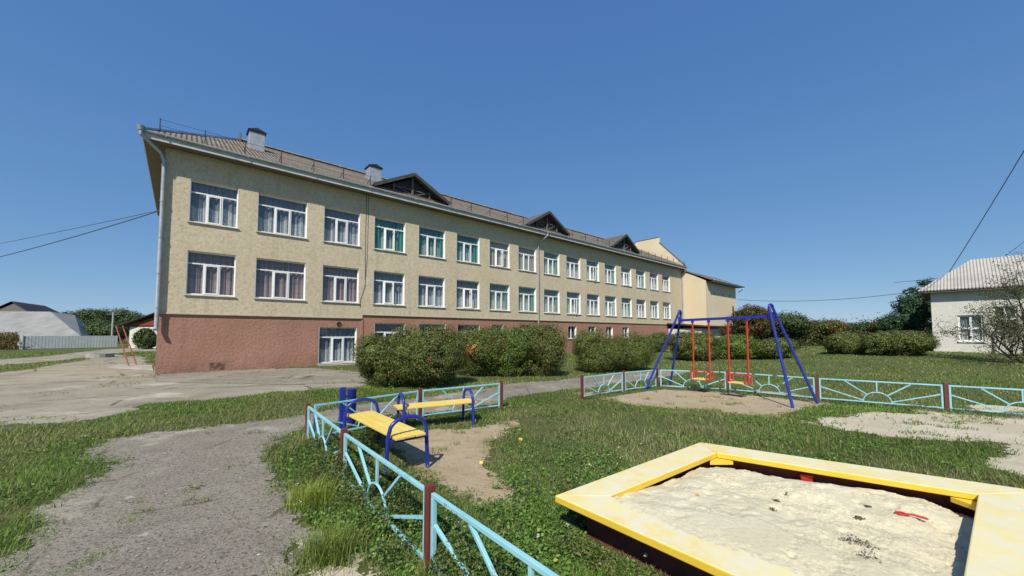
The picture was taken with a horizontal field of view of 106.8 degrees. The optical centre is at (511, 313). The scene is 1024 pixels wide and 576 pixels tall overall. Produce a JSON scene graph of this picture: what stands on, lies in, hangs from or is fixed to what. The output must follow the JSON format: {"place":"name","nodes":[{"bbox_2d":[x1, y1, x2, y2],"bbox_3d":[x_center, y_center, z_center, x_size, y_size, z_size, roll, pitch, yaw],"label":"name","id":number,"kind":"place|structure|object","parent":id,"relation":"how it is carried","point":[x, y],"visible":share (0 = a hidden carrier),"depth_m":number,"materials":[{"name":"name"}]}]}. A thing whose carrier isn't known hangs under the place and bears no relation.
{"place":"outdoors","nodes":[
{"label":"outdoors","id":0,"kind":"place"},
{"bbox_2d":[155,368,364,384],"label":"pavement","id":1,"kind":"structure","parent":0,"point":[291,376],"depth_m":15.73,"materials":[{"name":"concrete"}]},
{"bbox_2d":[0,370,687,575],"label":"path","id":2,"kind":"structure","parent":0,"point":[224,542],"depth_m":3.89,"materials":[{"name":"gravel"}]},
{"bbox_2d":[24,443,280,575],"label":"path chips","id":3,"kind":"object","parent":2,"relation":"on","point":[195,528],"visible":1,"depth_m":3.46,"materials":[{"name":"grey stone"}]},
{"bbox_2d":[0,336,1023,575],"bbox_3d":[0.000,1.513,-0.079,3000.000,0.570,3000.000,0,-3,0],"label":"ground","id":4,"kind":"structure","parent":0,"point":[365,568],"depth_m":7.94,"materials":[{"name":"plant"}]},
{"bbox_2d":[0,330,20,349],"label":"bush","id":5,"kind":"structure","parent":4,"relation":"on","point":[9,341],"depth_m":41.89,"materials":[{"name":"green plant"}]},
{"bbox_2d":[0,301,71,313],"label":"dark roof house","id":6,"kind":"structure","parent":4,"relation":"on","point":[14,306],"depth_m":83.96,"materials":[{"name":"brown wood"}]},
{"bbox_2d":[0,311,90,344],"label":"grey roof house","id":7,"kind":"structure","parent":4,"relation":"on","point":[28,323],"depth_m":59.80,"materials":[{"name":"metal"}]},
{"bbox_2d":[19,335,117,348],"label":"sheet fence","id":8,"kind":"object","parent":4,"relation":"on","point":[35,342],"visible":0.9,"depth_m":44.96,"materials":[{"name":"metal"}]},
{"bbox_2d":[0,348,155,364],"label":"lane","id":9,"kind":"structure","parent":4,"relation":"on","point":[45,358],"depth_m":28.15,"materials":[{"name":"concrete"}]},
{"bbox_2d":[62,308,118,324],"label":"tree","id":10,"kind":"object","parent":4,"relation":"on","point":[90,315],"visible":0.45,"depth_m":72.26,"materials":[{"name":"green plant"}]},
{"bbox_2d":[82,319,129,341],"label":"tree","id":11,"kind":"object","parent":4,"relation":"on","point":[100,329],"visible":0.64,"depth_m":64.73,"materials":[{"name":"green plant"}]},
{"bbox_2d":[99,307,144,332],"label":"tree","id":12,"kind":"object","parent":4,"relation":"on","point":[125,315],"visible":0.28,"depth_m":77.43,"materials":[{"name":"green plant"}]},
{"bbox_2d":[115,313,156,347],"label":"red gable house","id":13,"kind":"structure","parent":4,"relation":"on","point":[139,323],"depth_m":46.56,"materials":[{"name":"paint"}]},
{"bbox_2d":[131,327,156,348],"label":"bush","id":14,"kind":"object","parent":4,"relation":"on","point":[143,338],"visible":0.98,"depth_m":42.65,"materials":[{"name":"green plant"}]},
{"bbox_2d":[0,354,367,425],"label":"yard","id":15,"kind":"structure","parent":4,"relation":"on","point":[79,400],"depth_m":12.15,"materials":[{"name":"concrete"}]},
{"bbox_2d":[85,353,114,357],"bbox_3d":[-30.833,3.143,28.446,1.500,0.300,1.500,0,-3,0],"label":"manhole ring","id":16,"kind":"object","parent":15,"relation":"on","point":[96,355],"visible":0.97,"depth_m":28.04,"materials":[{"name":"concrete"}]},
{"bbox_2d":[109,364,152,370],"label":"concrete slab","id":17,"kind":"structure","parent":15,"relation":"on","point":[135,367],"depth_m":19.25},
{"bbox_2d":[115,326,136,365],"bbox_3d":[-21.664,1.855,21.354,3.746,2.376,0.912,-2,-3,27],"label":"leaning frame","id":18,"kind":"object","parent":17,"relation":"on","point":[125,345],"visible":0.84,"depth_m":21.08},
{"bbox_2d":[257,470,355,514],"bbox_3d":[-2.091,1.866,3.937,1.016,0.285,0.891,0,-3,0],"label":"grass tuft","id":19,"kind":"object","parent":4,"relation":"on","point":[310,495],"visible":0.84,"depth_m":3.92,"materials":[{"name":"plant"}]},
{"bbox_2d":[296,429,339,447],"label":"grass tuft","id":20,"kind":"object","parent":4,"relation":"on","point":[303,439],"visible":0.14,"depth_m":6.00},
{"bbox_2d":[251,509,400,575],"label":"grass tuft","id":21,"kind":"object","parent":4,"relation":"on","point":[333,550],"visible":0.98,"depth_m":3.00,"materials":[{"name":"plant"}]},
{"bbox_2d":[287,531,395,575],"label":"path edge","id":22,"kind":"object","parent":4,"relation":"on","point":[340,572],"visible":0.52,"depth_m":2.89,"materials":[{"name":"soil"}]},
{"bbox_2d":[339,387,356,428],"bbox_3d":[-3.078,1.800,7.126,0.318,0.850,0.176,3,-4,-40],"label":"litter bin","id":23,"kind":"object","parent":4,"relation":"on","point":[351,395],"visible":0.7,"depth_m":7.07,"materials":[{"name":"metal"}]},
{"bbox_2d":[347,426,382,457],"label":"weed","id":24,"kind":"object","parent":4,"relation":"on","point":[369,442],"visible":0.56,"depth_m":5.46,"materials":[{"name":"green plant"}]},
{"bbox_2d":[349,331,411,386],"bbox_3d":[-4.280,1.572,13.058,2.317,1.937,2.150,0,-3,0],"label":"bush","id":25,"kind":"object","parent":4,"relation":"on","point":[372,360],"visible":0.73,"depth_m":12.44,"materials":[{"name":"green plant"}]},
{"bbox_2d":[343,398,428,476],"bbox_3d":[-1.898,1.746,5.556,0.632,0.797,1.891,3,-4,-40],"label":"bench","id":26,"kind":"object","parent":4,"relation":"on","point":[396,430],"visible":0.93,"depth_m":5.14,"materials":[{"name":"yellow paint"}]},
{"bbox_2d":[371,461,410,489],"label":"weed","id":27,"kind":"object","parent":4,"relation":"on","point":[392,477],"visible":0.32,"depth_m":4.23,"materials":[{"name":"green plant"}]},
{"bbox_2d":[313,381,502,435],"bbox_3d":[-1.841,1.930,7.786,4.150,0.760,0.309,3,-4,-42],"label":"playground fence","id":28,"kind":"object","parent":4,"relation":"on","point":[420,398],"visible":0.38,"depth_m":7.88,"materials":[{"name":"metal"}]},
{"bbox_2d":[136,118,687,374],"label":"school building","id":29,"kind":"structure","parent":4,"relation":"on","point":[268,257],"depth_m":21.98,"materials":[{"name":"paint"}]},
{"bbox_2d":[0,210,158,243],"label":"overhead cable","id":30,"kind":"object","parent":29,"relation":"attached to","point":[83,226],"visible":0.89,"depth_m":21.06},
{"bbox_2d":[0,210,159,256],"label":"overhead cable","id":31,"kind":"object","parent":29,"relation":"attached to","point":[84,233],"visible":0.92,"depth_m":19.77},
{"bbox_2d":[184,250,235,297],"bbox_3d":[-14.240,-1.825,18.010,1.940,2.070,0.412,3,-4,-41],"label":"window","id":32,"kind":"structure","parent":29,"relation":"in","point":[214,274],"depth_m":18.08,"materials":[{"name":"white plastic"}]},
{"bbox_2d":[187,179,238,228],"bbox_3d":[-14.241,-5.165,18.186,1.940,2.020,0.413,3,-4,-41],"label":"window","id":33,"kind":"structure","parent":29,"relation":"in","point":[209,204],"depth_m":18.27,"materials":[{"name":"white plastic"}]},
{"bbox_2d":[254,258,305,300],"bbox_3d":[-12.091,-1.727,19.880,2.380,2.070,0.410,3,-4,-41],"label":"window","id":34,"kind":"structure","parent":29,"relation":"in","point":[275,279],"depth_m":19.96,"materials":[{"name":"glass"}]},
{"bbox_2d":[256,193,307,238],"bbox_3d":[-12.091,-5.067,20.055,2.380,2.020,0.411,3,-4,-41],"label":"window","id":35,"kind":"structure","parent":29,"relation":"in","point":[275,215],"depth_m":20.13,"materials":[{"name":"white plastic"}]},
{"bbox_2d":[317,327,356,364],"bbox_3d":[-9.941,1.821,21.650,2.150,2.050,0.411,3,-4,-41],"label":"window","id":36,"kind":"structure","parent":29,"relation":"in","point":[334,342],"depth_m":21.73,"materials":[{"name":"white plastic"}]},
{"bbox_2d":[321,265,359,303],"bbox_3d":[-9.852,-1.625,21.829,2.100,2.070,0.411,3,-4,-41],"label":"window","id":37,"kind":"structure","parent":29,"relation":"in","point":[339,284],"depth_m":21.94,"materials":[{"name":"glass"}]},
{"bbox_2d":[323,206,359,246],"bbox_3d":[-9.852,-4.965,22.003,2.100,2.020,0.410,3,-4,-41],"label":"window","id":38,"kind":"structure","parent":29,"relation":"in","point":[340,226],"depth_m":22.13,"materials":[{"name":"white plastic"}]},
{"bbox_2d":[373,271,404,305],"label":"window","id":39,"kind":"structure","parent":29,"relation":"in","point":[388,288],"depth_m":23.81,"materials":[{"name":"white plastic"}]},
{"bbox_2d":[374,323,404,340],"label":"window","id":40,"kind":"structure","parent":29,"relation":"in","point":[385,328],"depth_m":23.68,"materials":[{"name":"white plastic"}]},
{"bbox_2d":[373,217,406,253],"bbox_3d":[-7.696,-4.867,23.879,2.120,2.020,0.410,3,-4,-41],"label":"window","id":41,"kind":"structure","parent":29,"relation":"in","point":[389,235],"depth_m":23.99,"materials":[{"name":"white plastic"}]},
{"bbox_2d":[417,275,444,307],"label":"window","id":42,"kind":"structure","parent":29,"relation":"in","point":[431,290],"depth_m":25.79,"materials":[{"name":"glass"}]},
{"bbox_2d":[418,226,444,258],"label":"window","id":43,"kind":"structure","parent":29,"relation":"in","point":[431,241],"depth_m":25.97,"materials":[{"name":"white plastic"}]},
{"bbox_2d":[456,279,480,309],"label":"window","id":44,"kind":"structure","parent":29,"relation":"in","point":[467,292],"depth_m":27.70,"materials":[{"name":"glass"}]},
{"bbox_2d":[457,325,479,335],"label":"window","id":45,"kind":"structure","parent":29,"relation":"in","point":[461,326],"depth_m":27.56,"materials":[{"name":"glass"}]},
{"bbox_2d":[457,234,480,264],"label":"window","id":46,"kind":"structure","parent":29,"relation":"in","point":[468,247],"depth_m":27.91,"materials":[{"name":"white plastic"}]},
{"bbox_2d":[489,283,509,310],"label":"window","id":47,"kind":"structure","parent":29,"relation":"in","point":[499,299],"depth_m":29.68,"materials":[{"name":"glass"}]},
{"bbox_2d":[490,240,509,268],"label":"window","id":48,"kind":"structure","parent":29,"relation":"in","point":[499,252],"depth_m":29.84,"materials":[{"name":"white plastic"}]},
{"bbox_2d":[518,246,536,272],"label":"window","id":49,"kind":"structure","parent":29,"relation":"in","point":[526,259],"depth_m":31.78,"materials":[{"name":"white plastic"}]},
{"bbox_2d":[518,286,536,312],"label":"window","id":50,"kind":"structure","parent":29,"relation":"in","point":[526,296],"depth_m":31.61,"materials":[{"name":"white plastic"}]},
{"bbox_2d":[544,251,559,275],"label":"window","id":51,"kind":"structure","parent":29,"relation":"in","point":[551,260],"depth_m":33.76,"materials":[{"name":"white plastic"}]},
{"bbox_2d":[544,289,559,313],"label":"window","id":52,"kind":"structure","parent":29,"relation":"in","point":[551,297],"depth_m":33.58,"materials":[{"name":"white plastic"}]},
{"bbox_2d":[568,326,575,338],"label":"window","id":53,"kind":"structure","parent":29,"relation":"in","point":[571,329],"depth_m":35.32,"materials":[{"name":"white plastic"}]},
{"bbox_2d":[566,256,579,278],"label":"window","id":54,"kind":"structure","parent":29,"relation":"in","point":[572,263],"depth_m":35.71,"materials":[{"name":"white plastic"}]},
{"bbox_2d":[567,292,580,314],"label":"window","id":55,"kind":"structure","parent":29,"relation":"in","point":[573,303],"depth_m":35.50,"materials":[{"name":"white plastic"}]},
{"bbox_2d":[586,260,598,281],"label":"window","id":56,"kind":"structure","parent":29,"relation":"in","point":[592,267],"depth_m":37.60,"materials":[{"name":"white plastic"}]},
{"bbox_2d":[587,294,599,315],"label":"window","id":57,"kind":"structure","parent":29,"relation":"in","point":[592,300],"depth_m":37.50,"materials":[{"name":"white plastic"}]},
{"bbox_2d":[605,264,616,284],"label":"window","id":58,"kind":"structure","parent":29,"relation":"in","point":[610,270],"depth_m":39.66,"materials":[{"name":"white plastic"}]},
{"bbox_2d":[605,296,617,316],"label":"window","id":59,"kind":"structure","parent":29,"relation":"in","point":[610,302],"depth_m":39.44,"materials":[{"name":"white plastic"}]},
{"bbox_2d":[621,267,631,286],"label":"window","id":60,"kind":"structure","parent":29,"relation":"in","point":[625,272],"depth_m":41.43,"materials":[{"name":"white plastic"}]},
{"bbox_2d":[621,298,631,316],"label":"window","id":61,"kind":"structure","parent":29,"relation":"in","point":[626,302],"depth_m":41.40,"materials":[{"name":"white plastic"}]},
{"bbox_2d":[636,270,645,288],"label":"window","id":62,"kind":"structure","parent":29,"relation":"in","point":[640,275],"depth_m":43.53,"materials":[{"name":"white plastic"}]},
{"bbox_2d":[636,299,645,317],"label":"window","id":63,"kind":"structure","parent":29,"relation":"in","point":[641,304],"depth_m":43.34,"materials":[{"name":"white plastic"}]},
{"bbox_2d":[649,272,658,290],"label":"window","id":64,"kind":"structure","parent":29,"relation":"in","point":[653,277],"depth_m":45.50,"materials":[{"name":"white plastic"}]},
{"bbox_2d":[650,301,658,318],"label":"window","id":65,"kind":"structure","parent":29,"relation":"in","point":[654,305],"depth_m":45.26,"materials":[{"name":"white plastic"}]},
{"bbox_2d":[662,275,669,291],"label":"window","id":66,"kind":"structure","parent":29,"relation":"in","point":[665,279],"depth_m":47.43,"materials":[{"name":"white plastic"}]},
{"bbox_2d":[663,302,670,318],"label":"window","id":67,"kind":"structure","parent":29,"relation":"in","point":[666,306],"depth_m":47.33,"materials":[{"name":"white plastic"}]},
{"bbox_2d":[387,322,471,387],"bbox_3d":[-2.915,1.403,12.937,2.815,2.265,2.810,-1,-3,15],"label":"bush","id":68,"kind":"object","parent":4,"relation":"on","point":[437,354],"visible":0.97,"depth_m":12.32,"materials":[{"name":"green plant"}]},
{"bbox_2d":[304,402,558,575],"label":"playground fence","id":69,"kind":"object","parent":4,"relation":"on","point":[431,499],"visible":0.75,"depth_m":2.83,"materials":[{"name":"metal"}]},
{"bbox_2d":[394,388,475,425],"bbox_3d":[-1.475,1.866,7.372,1.530,0.748,0.632,2,-3,-28],"label":"bench","id":70,"kind":"object","parent":4,"relation":"on","point":[403,406],"visible":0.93,"depth_m":7.31,"materials":[{"name":"yellow paint"}]},
{"bbox_2d":[390,419,523,509],"bbox_3d":[-1.002,2.104,5.853,2.720,0.001,4.400,0,-3,0],"label":"dirt patch","id":71,"kind":"object","parent":4,"relation":"on","point":[455,459],"visible":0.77,"depth_m":5.45,"materials":[{"name":"soil"}]},
{"bbox_2d":[453,324,509,375],"bbox_3d":[-1.362,1.576,16.377,3.034,2.281,3.016,3,-4,-41],"label":"bush","id":72,"kind":"object","parent":4,"relation":"on","point":[483,343],"visible":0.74,"depth_m":15.60,"materials":[{"name":"green plant"}]},
{"bbox_2d":[0,401,1015,575],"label":"ground weeds","id":73,"kind":"object","parent":4,"relation":"on","point":[507,562],"visible":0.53,"depth_m":3.84,"materials":[{"name":"green plant"}]},
{"bbox_2d":[490,323,534,376],"bbox_3d":[0.090,1.549,16.180,2.180,2.309,2.205,0,-3,0],"label":"bush","id":74,"kind":"object","parent":4,"relation":"on","point":[517,346],"visible":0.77,"depth_m":15.65,"materials":[{"name":"green plant"}]},
{"bbox_2d":[520,320,569,375],"bbox_3d":[1.291,1.499,16.333,2.331,2.425,2.342,0,-3,0],"label":"bush","id":75,"kind":"object","parent":4,"relation":"on","point":[546,344],"visible":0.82,"depth_m":15.67,"materials":[{"name":"green plant"}]},
{"bbox_2d":[289,424,840,562],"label":"clover flowers","id":76,"kind":"object","parent":4,"relation":"on","point":[538,535],"visible":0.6,"depth_m":3.42,"materials":[{"name":"white plant"}]},
{"bbox_2d":[551,470,583,513],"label":"weed","id":77,"kind":"object","parent":4,"relation":"on","point":[565,489],"visible":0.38,"depth_m":3.73,"materials":[{"name":"green plant"}]},
{"bbox_2d":[570,326,627,372],"bbox_3d":[4.092,1.668,17.937,2.811,2.258,2.744,0,-3,0],"label":"bush","id":78,"kind":"object","parent":4,"relation":"on","point":[595,353],"visible":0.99,"depth_m":17.28,"materials":[{"name":"green plant"}]},
{"bbox_2d":[580,368,657,399],"bbox_3d":[3.288,2.120,11.419,3.596,0.760,0.178,2,-4,-37],"label":"playground fence","id":79,"kind":"object","parent":4,"relation":"on","point":[623,379],"visible":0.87,"depth_m":11.49,"materials":[{"name":"metal"}]},
{"bbox_2d":[612,331,658,370],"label":"bush","id":80,"kind":"object","parent":4,"relation":"on","point":[639,350],"visible":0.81,"depth_m":17.83,"materials":[{"name":"green plant"}]},
{"bbox_2d":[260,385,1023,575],"bbox_3d":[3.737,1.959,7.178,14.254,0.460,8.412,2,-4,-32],"label":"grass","id":81,"kind":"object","parent":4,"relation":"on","point":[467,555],"visible":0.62,"depth_m":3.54,"materials":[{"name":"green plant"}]},
{"bbox_2d":[646,332,668,351],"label":"bush","id":82,"kind":"object","parent":4,"relation":"on","point":[660,338],"visible":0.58,"depth_m":35.35,"materials":[{"name":"green plant"}]},
{"bbox_2d":[634,237,744,347],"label":"school wing","id":83,"kind":"structure","parent":4,"relation":"on","point":[704,296],"depth_m":49.35,"materials":[{"name":"paint"}]},
{"bbox_2d":[667,330,725,360],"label":"bush","id":84,"kind":"object","parent":4,"relation":"on","point":[684,347],"visible":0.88,"depth_m":24.55,"materials":[{"name":"green plant"}]},
{"bbox_2d":[574,385,830,416],"bbox_3d":[5.390,2.354,10.628,6.440,0.001,5.143,1,-3,-27],"label":"dirt patch","id":85,"kind":"object","parent":4,"relation":"on","point":[763,406],"visible":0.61,"depth_m":10.01,"materials":[{"name":"soil"}]},
{"bbox_2d":[645,303,818,407],"bbox_3d":[5.909,1.112,10.989,1.828,2.658,4.255,2,-4,-34],"label":"swing set","id":86,"kind":"object","parent":4,"relation":"on","point":[770,315],"visible":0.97,"depth_m":10.67,"materials":[{"name":"blue paint"}]},
{"bbox_2d":[711,333,759,359],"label":"bush","id":87,"kind":"object","parent":4,"relation":"on","point":[737,343],"visible":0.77,"depth_m":25.71,"materials":[{"name":"green plant"}]},
{"bbox_2d":[715,303,775,340],"bbox_3d":[18.800,1.309,30.207,4.108,4.191,3.683,1,-3,-26],"label":"tree","id":88,"kind":"object","parent":4,"relation":"on","point":[759,327],"visible":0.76,"depth_m":29.53,"materials":[{"name":"green plant"}]},
{"bbox_2d":[750,337,800,358],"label":"bush","id":89,"kind":"object","parent":4,"relation":"on","point":[767,348],"visible":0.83,"depth_m":24.83,"materials":[{"name":"green plant"}]},
{"bbox_2d":[555,442,1023,575],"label":"sandbox","id":90,"kind":"object","parent":4,"relation":"on","point":[996,544],"visible":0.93,"depth_m":3.24,"materials":[{"name":"wood"}]},
{"bbox_2d":[614,496,825,575],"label":"loose sand","id":91,"kind":"structure","parent":90,"relation":"on","point":[709,536],"depth_m":2.65,"materials":[{"name":"sand"}]},
{"bbox_2d":[620,467,973,575],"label":"sand","id":92,"kind":"structure","parent":90,"relation":"in","point":[804,523],"depth_m":3.05,"materials":[{"name":"sand"}]},
{"bbox_2d":[799,472,813,481],"bbox_3d":[3.244,1.817,4.193,0.121,0.090,0.094,-1,-3,25],"label":"toy mould","id":93,"kind":"object","parent":92,"relation":"on","point":[806,477],"visible":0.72,"depth_m":4.16,"materials":[{"name":"red plastic"}]},
{"bbox_2d":[769,492,881,562],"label":"sand clods","id":94,"kind":"object","parent":92,"relation":"on","point":[849,538],"visible":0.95,"depth_m":2.69,"materials":[{"name":"sand"}]},
{"bbox_2d":[895,511,928,519],"bbox_3d":[3.304,1.671,3.142,0.208,0.033,0.055,-2,-3,28],"label":"toy spade","id":95,"kind":"object","parent":92,"relation":"on","point":[904,513],"visible":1,"depth_m":3.14,"materials":[{"name":"red plastic"}]},
{"bbox_2d":[763,310,817,340],"bbox_3d":[24.104,1.454,33.641,5.515,3.604,5.395,0,-3,0],"label":"tree","id":96,"kind":"object","parent":4,"relation":"on","point":[795,326],"visible":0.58,"depth_m":32.42,"materials":[{"name":"green plant"}]},
{"bbox_2d":[804,318,849,344],"bbox_3d":[30.468,1.844,36.958,4.154,2.845,4.685,0,-3,0],"label":"tree","id":97,"kind":"object","parent":4,"relation":"on","point":[834,325],"visible":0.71,"depth_m":35.74,"materials":[{"name":"green plant"}]},
{"bbox_2d":[660,370,1023,414],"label":"playground fence","id":98,"kind":"object","parent":4,"relation":"on","point":[946,402],"visible":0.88,"depth_m":9.43,"materials":[{"name":"metal"}]},
{"bbox_2d":[822,331,867,353],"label":"shrub","id":99,"kind":"object","parent":4,"relation":"on","point":[841,342],"visible":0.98,"depth_m":24.71,"materials":[{"name":"green plant"}]},
{"bbox_2d":[767,312,930,345],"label":"undergrowth","id":100,"kind":"object","parent":4,"relation":"on","point":[807,342],"visible":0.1,"depth_m":36.46,"materials":[{"name":"green plant"}]},
{"bbox_2d":[847,319,874,336],"bbox_3d":[35.441,1.924,37.901,4.538,2.785,4.630,0,-3,0],"label":"tree","id":101,"kind":"object","parent":4,"relation":"on","point":[863,330],"visible":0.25,"depth_m":37.60,"materials":[{"name":"green plant"}]},
{"bbox_2d":[865,316,932,333],"bbox_3d":[35.736,1.524,34.600,4.554,3.239,4.890,0,-3,0],"label":"tree","id":102,"kind":"object","parent":4,"relation":"on","point":[875,324],"visible":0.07,"depth_m":35.55,"materials":[{"name":"green plant"}]},
{"bbox_2d":[860,329,941,355],"bbox_3d":[23.054,1.755,22.712,3.930,1.685,3.261,0,-3,0],"label":"shrub","id":103,"kind":"object","parent":4,"relation":"on","point":[906,342],"visible":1,"depth_m":22.04,"materials":[{"name":"green plant"}]},
{"bbox_2d":[875,278,934,338],"bbox_3d":[34.950,-0.047,33.126,5.833,6.221,3.275,0,-3,0],"label":"tree","id":104,"kind":"object","parent":4,"relation":"on","point":[916,313],"visible":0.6,"depth_m":32.67,"materials":[{"name":"green plant"}]},
{"bbox_2d":[918,255,1023,353],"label":"white house","id":105,"kind":"structure","parent":4,"relation":"on","point":[957,289],"depth_m":25.14,"materials":[{"name":"paint"}]},
{"bbox_2d":[957,315,986,342],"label":"window","id":106,"kind":"structure","parent":105,"relation":"in","point":[965,319],"depth_m":24.80,"materials":[{"name":"white plastic"}]},
{"bbox_2d":[948,151,1023,272],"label":"overhead cable","id":107,"kind":"object","parent":105,"relation":"on","point":[988,209],"visible":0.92,"depth_m":23.21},
{"bbox_2d":[993,306,1018,331],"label":"window","id":108,"kind":"structure","parent":105,"relation":"in","point":[1000,306],"depth_m":23.68,"materials":[{"name":"white plastic"}]},
{"bbox_2d":[919,251,1023,366],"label":"fruit tree","id":109,"kind":"object","parent":4,"relation":"on","point":[1013,332],"visible":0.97,"depth_m":18.54,"materials":[{"name":"green plant"}]},
{"bbox_2d":[0,0,1023,324],"label":"sky","id":110,"kind":"structure","parent":0,"point":[793,153],"materials":[{"name":"blue"}]},
{"bbox_2d":[801,404,1023,475],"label":"sandy ground","id":111,"kind":"structure","parent":0,"point":[881,424],"depth_m":7.25,"materials":[{"name":"sand"}]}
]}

